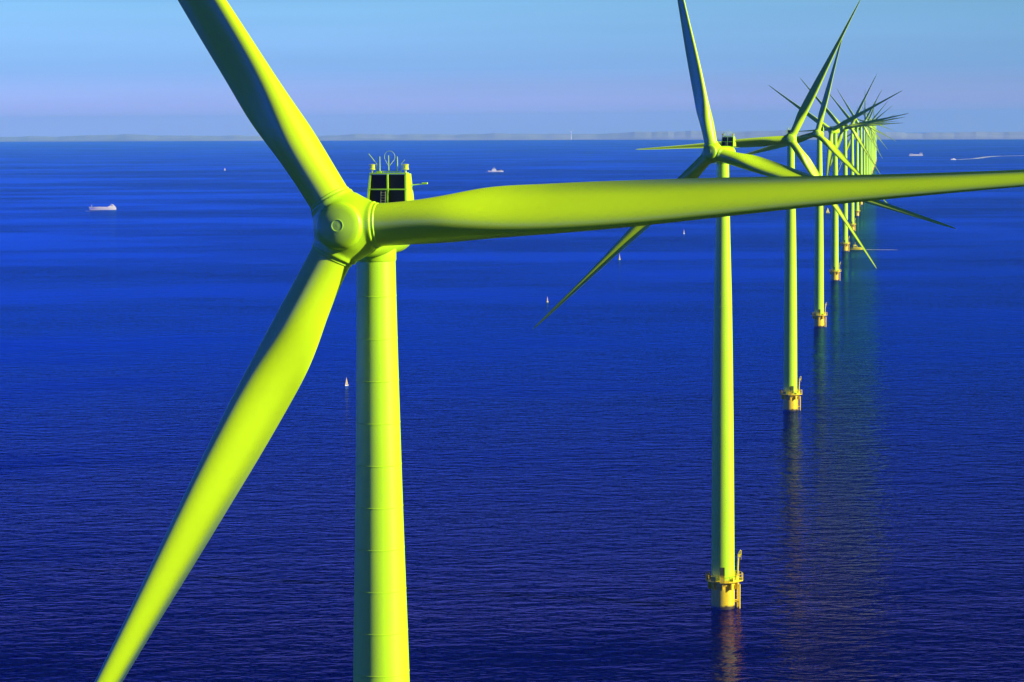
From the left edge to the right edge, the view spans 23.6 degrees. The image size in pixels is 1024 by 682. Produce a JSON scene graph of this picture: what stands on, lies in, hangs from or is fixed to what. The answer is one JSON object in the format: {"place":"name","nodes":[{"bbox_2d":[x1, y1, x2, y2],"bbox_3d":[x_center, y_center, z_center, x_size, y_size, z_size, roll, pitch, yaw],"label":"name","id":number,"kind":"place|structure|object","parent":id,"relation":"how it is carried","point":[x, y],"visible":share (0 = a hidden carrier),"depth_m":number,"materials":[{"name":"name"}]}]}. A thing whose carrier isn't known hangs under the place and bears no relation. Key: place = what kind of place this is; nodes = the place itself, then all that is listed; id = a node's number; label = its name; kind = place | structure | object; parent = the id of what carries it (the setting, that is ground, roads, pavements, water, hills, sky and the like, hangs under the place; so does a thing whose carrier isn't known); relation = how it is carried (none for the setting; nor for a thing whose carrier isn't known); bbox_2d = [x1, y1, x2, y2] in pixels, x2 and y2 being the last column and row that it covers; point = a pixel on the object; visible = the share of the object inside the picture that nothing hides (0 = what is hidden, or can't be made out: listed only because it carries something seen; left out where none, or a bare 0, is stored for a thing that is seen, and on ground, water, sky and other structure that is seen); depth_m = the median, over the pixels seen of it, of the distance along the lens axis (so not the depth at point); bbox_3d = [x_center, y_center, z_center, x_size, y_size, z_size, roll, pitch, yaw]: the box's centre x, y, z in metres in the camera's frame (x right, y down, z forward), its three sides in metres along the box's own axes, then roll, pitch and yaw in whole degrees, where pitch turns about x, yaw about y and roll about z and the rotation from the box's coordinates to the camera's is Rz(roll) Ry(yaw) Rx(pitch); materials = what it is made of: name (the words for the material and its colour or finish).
{"place":"outdoors","nodes":[
{"label":"outdoors","id":0,"kind":"place"},
{"bbox_2d":[0,132,1023,681],"bbox_3d":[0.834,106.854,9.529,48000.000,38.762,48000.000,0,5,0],"label":"sea","id":1,"kind":"structure","parent":0,"point":[556,476],"depth_m":704.13,"materials":[{"name":"liquid"}]},
{"bbox_2d":[89,204,115,209],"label":"cargo ship","id":2,"kind":"object","parent":1,"relation":"on","point":[112,207],"visible":1,"depth_m":2581.68,"materials":[{"name":"white metal"}]},
{"bbox_2d":[488,168,502,171],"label":"motor launch","id":3,"kind":"object","parent":1,"relation":"on","point":[493,169],"visible":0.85,"depth_m":4454.47,"materials":[{"name":"white"}]},
{"bbox_2d":[95,0,1023,681],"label":"wind turbine","id":4,"kind":"object","parent":1,"relation":"in","point":[379,226],"visible":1,"depth_m":131.90,"materials":[{"name":"paint"}]},
{"bbox_2d":[533,0,955,609],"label":"wind turbine","id":5,"kind":"object","parent":1,"relation":"in","point":[723,578],"visible":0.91,"depth_m":438.83,"materials":[{"name":"paint"}]},
{"bbox_2d":[636,0,876,410],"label":"wind turbine","id":6,"kind":"object","parent":1,"relation":"in","point":[790,393],"visible":0.93,"depth_m":738.84,"materials":[{"name":"paint"}]},
{"bbox_2d":[714,40,886,326],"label":"wind turbine","id":7,"kind":"object","parent":1,"relation":"in","point":[818,316],"visible":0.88,"depth_m":1040.41,"materials":[{"name":"paint"}]},
{"bbox_2d":[770,86,900,280],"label":"wind turbine","id":8,"kind":"object","parent":1,"relation":"in","point":[834,270],"visible":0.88,"depth_m":1341.48,"materials":[{"name":"paint"}]},
{"bbox_2d":[799,74,879,230],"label":"wind turbine","id":9,"kind":"object","parent":1,"relation":"in","point":[851,205],"visible":0.52,"depth_m":1941.91,"materials":[{"name":"paint"}]},
{"bbox_2d":[800,78,908,251],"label":"wind turbine","id":10,"kind":"object","parent":1,"relation":"in","point":[845,241],"visible":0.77,"depth_m":1640.87,"materials":[{"name":"paint"}]},
{"bbox_2d":[829,90,882,174],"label":"wind turbine","id":11,"kind":"object","parent":1,"relation":"in","point":[870,137],"visible":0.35,"depth_m":2843.87,"materials":[{"name":"paint"}]},
{"bbox_2d":[849,245,862,249],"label":"work boat","id":12,"kind":"object","parent":1,"relation":"on","point":[854,247],"visible":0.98,"depth_m":1667.15,"materials":[{"name":"yellow"}]},
{"bbox_2d":[830,95,902,215],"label":"wind turbine","id":13,"kind":"object","parent":1,"relation":"in","point":[856,209],"visible":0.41,"depth_m":2243.32,"materials":[{"name":"paint"}]},
{"bbox_2d":[837,89,897,204],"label":"wind turbine","id":14,"kind":"object","parent":1,"relation":"in","point":[860,158],"visible":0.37,"depth_m":2543.99,"materials":[{"name":"paint"}]},
{"bbox_2d":[842,101,894,174],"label":"wind turbine","id":15,"kind":"object","parent":1,"relation":"in","point":[866,156],"visible":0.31,"depth_m":3146.19,"materials":[{"name":"paint"}]},
{"bbox_2d":[850,108,888,173],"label":"wind turbine","id":16,"kind":"object","parent":1,"relation":"in","point":[872,143],"visible":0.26,"depth_m":4050.30,"materials":[{"name":"paint"}]},
{"bbox_2d":[855,101,887,174],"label":"wind turbine","id":17,"kind":"object","parent":1,"relation":"in","point":[870,131],"visible":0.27,"depth_m":3747.17,"materials":[{"name":"paint"}]},
{"bbox_2d":[859,110,890,161],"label":"wind turbine","id":18,"kind":"object","parent":1,"relation":"in","point":[875,131],"visible":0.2,"depth_m":5251.38,"materials":[{"name":"paint"}]},
{"bbox_2d":[856,106,893,169],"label":"wind turbine","id":19,"kind":"object","parent":1,"relation":"in","point":[873,145],"visible":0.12,"depth_m":4352.11,"materials":[{"name":"paint"}]},
{"bbox_2d":[867,103,885,174],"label":"wind turbine","id":20,"kind":"object","parent":1,"relation":"in","point":[873,131],"visible":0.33,"depth_m":3446.86,"materials":[{"name":"paint"}]},
{"bbox_2d":[862,107,894,166],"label":"wind turbine","id":21,"kind":"object","parent":1,"relation":"in","point":[874,135],"visible":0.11,"depth_m":4650.84,"materials":[{"name":"paint"}]},
{"bbox_2d":[0,130,1023,141],"bbox_3d":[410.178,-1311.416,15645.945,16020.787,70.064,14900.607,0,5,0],"label":"coast","id":22,"kind":"structure","parent":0,"point":[682,135],"depth_m":14866.77},
{"bbox_2d":[0,0,1023,136],"label":"sky","id":23,"kind":"structure","parent":0,"point":[68,67],"materials":[{"name":"blue"}]}
]}

